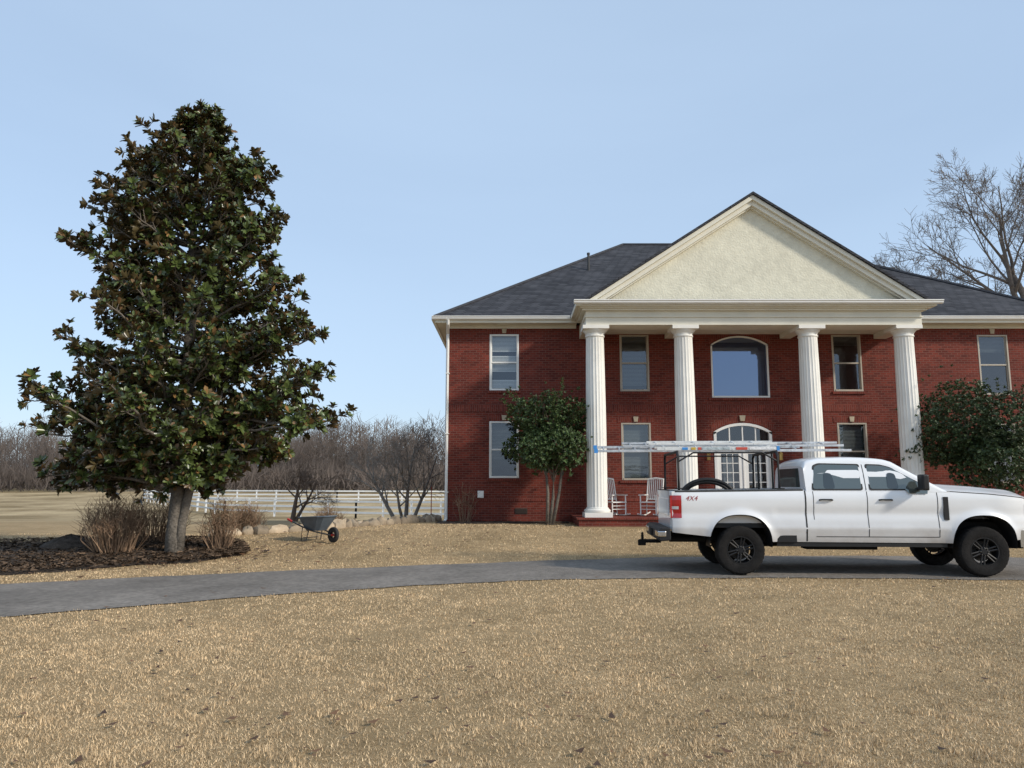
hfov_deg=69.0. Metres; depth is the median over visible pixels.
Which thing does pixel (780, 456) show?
wall lanterns
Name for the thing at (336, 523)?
stone edging
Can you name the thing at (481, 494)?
meter box
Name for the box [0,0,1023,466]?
sky
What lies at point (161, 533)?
bare shrub
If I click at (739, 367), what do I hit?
arched window pane
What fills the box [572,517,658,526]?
porch base
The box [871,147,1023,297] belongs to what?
oak tree
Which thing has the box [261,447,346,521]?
ornamental tree
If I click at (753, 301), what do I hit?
gutters
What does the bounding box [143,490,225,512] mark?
white rail fence
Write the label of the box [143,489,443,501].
white rail fence
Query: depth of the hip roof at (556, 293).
26.53 m
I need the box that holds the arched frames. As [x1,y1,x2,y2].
[710,336,773,488]
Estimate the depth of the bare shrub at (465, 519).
23.79 m
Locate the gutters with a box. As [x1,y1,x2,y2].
[432,299,1023,520]
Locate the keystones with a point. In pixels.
(742, 417)
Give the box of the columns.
[581,325,924,517]
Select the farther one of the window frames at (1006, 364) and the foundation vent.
the window frames at (1006, 364)
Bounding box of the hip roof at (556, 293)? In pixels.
[441,245,1023,317]
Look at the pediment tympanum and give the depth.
22.89 m
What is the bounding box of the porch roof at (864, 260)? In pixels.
[576,191,930,324]
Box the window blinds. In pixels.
[492,336,1013,479]
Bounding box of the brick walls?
[444,325,1023,521]
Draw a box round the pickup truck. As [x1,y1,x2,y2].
[593,441,1023,576]
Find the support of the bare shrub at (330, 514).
on the ground at (42, 512)
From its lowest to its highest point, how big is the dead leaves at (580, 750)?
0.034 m
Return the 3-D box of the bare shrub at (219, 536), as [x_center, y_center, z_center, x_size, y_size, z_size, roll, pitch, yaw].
[-6.536,3.060,16.683,1.261,1.347,1.042,-4,-8,25]
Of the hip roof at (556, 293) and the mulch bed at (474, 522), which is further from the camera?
the hip roof at (556, 293)
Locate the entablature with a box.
[571,195,936,338]
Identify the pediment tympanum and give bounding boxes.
[611,209,896,298]
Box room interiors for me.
[492,337,1014,488]
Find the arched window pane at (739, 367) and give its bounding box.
[712,338,767,395]
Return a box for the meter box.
[477,491,483,497]
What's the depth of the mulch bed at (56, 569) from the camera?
14.94 m
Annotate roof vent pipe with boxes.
[587,252,589,270]
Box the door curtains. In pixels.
[723,456,762,487]
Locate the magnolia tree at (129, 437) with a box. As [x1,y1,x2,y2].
[16,99,356,553]
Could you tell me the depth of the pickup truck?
12.91 m
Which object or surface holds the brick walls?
on the ground at (42, 512)
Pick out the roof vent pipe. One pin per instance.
(588, 261)
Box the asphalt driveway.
[0,555,1023,616]
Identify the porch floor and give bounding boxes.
[571,514,658,519]
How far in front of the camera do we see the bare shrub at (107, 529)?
15.92 m
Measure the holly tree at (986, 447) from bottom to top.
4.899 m
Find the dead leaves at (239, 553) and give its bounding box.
[28,535,428,577]
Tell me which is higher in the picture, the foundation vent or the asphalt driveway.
the foundation vent
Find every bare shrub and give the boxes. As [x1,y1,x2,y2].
[72,490,160,552]
[116,491,198,540]
[186,492,244,549]
[227,499,277,531]
[308,503,348,519]
[453,484,479,521]
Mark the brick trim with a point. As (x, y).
(698, 408)
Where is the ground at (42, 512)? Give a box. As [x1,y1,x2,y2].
[0,486,1023,767]
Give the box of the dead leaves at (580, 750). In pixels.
[13,576,1018,765]
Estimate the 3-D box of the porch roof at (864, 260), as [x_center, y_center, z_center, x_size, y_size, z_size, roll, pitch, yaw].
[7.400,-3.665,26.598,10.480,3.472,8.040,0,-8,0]
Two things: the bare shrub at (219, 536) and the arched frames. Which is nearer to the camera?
the bare shrub at (219, 536)
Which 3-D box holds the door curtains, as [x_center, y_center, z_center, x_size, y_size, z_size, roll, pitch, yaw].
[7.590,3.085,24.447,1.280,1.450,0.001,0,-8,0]
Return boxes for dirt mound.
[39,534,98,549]
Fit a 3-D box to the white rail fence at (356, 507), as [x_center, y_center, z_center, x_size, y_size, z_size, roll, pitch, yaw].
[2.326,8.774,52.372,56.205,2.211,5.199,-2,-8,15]
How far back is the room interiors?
25.69 m
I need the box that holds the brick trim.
[448,329,1021,500]
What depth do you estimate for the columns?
22.54 m
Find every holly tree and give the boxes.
[499,377,592,524]
[890,364,1023,493]
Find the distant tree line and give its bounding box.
[0,412,444,492]
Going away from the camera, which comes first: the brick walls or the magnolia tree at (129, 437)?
the magnolia tree at (129, 437)
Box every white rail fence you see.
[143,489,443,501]
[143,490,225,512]
[224,499,443,518]
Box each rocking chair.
[607,477,629,514]
[637,477,663,515]
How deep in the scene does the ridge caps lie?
27.80 m
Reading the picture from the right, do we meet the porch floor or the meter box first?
the porch floor
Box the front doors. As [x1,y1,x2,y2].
[717,426,770,488]
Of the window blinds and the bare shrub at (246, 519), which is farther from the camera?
the window blinds
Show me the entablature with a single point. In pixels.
(875, 320)
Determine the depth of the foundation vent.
24.15 m
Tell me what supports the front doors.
attached to the brick walls
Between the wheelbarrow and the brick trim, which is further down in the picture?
the wheelbarrow
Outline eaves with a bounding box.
[435,318,1023,343]
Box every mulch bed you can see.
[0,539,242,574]
[436,521,568,523]
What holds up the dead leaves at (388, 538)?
on the ground at (42, 512)
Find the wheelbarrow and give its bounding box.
[287,515,338,542]
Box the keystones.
[502,328,1001,421]
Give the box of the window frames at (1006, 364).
[489,334,1019,482]
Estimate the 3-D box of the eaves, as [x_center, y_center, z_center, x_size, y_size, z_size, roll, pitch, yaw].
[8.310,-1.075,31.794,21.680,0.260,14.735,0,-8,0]
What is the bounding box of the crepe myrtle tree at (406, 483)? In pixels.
[335,418,444,516]
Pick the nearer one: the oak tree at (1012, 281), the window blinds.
the window blinds
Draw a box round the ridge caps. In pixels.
[433,243,1023,315]
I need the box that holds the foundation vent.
[515,508,526,513]
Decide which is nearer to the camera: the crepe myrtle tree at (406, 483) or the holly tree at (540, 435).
the holly tree at (540, 435)
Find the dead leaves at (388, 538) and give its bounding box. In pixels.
[240,526,510,548]
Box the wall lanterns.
[707,452,782,459]
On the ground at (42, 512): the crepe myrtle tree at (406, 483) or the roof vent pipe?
the crepe myrtle tree at (406, 483)
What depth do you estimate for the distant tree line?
121.96 m
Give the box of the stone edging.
[208,514,441,536]
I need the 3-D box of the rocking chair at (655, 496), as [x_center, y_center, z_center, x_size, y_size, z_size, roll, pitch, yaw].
[4.350,3.509,23.241,0.600,1.188,0.906,-5,-9,35]
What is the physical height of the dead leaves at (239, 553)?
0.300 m

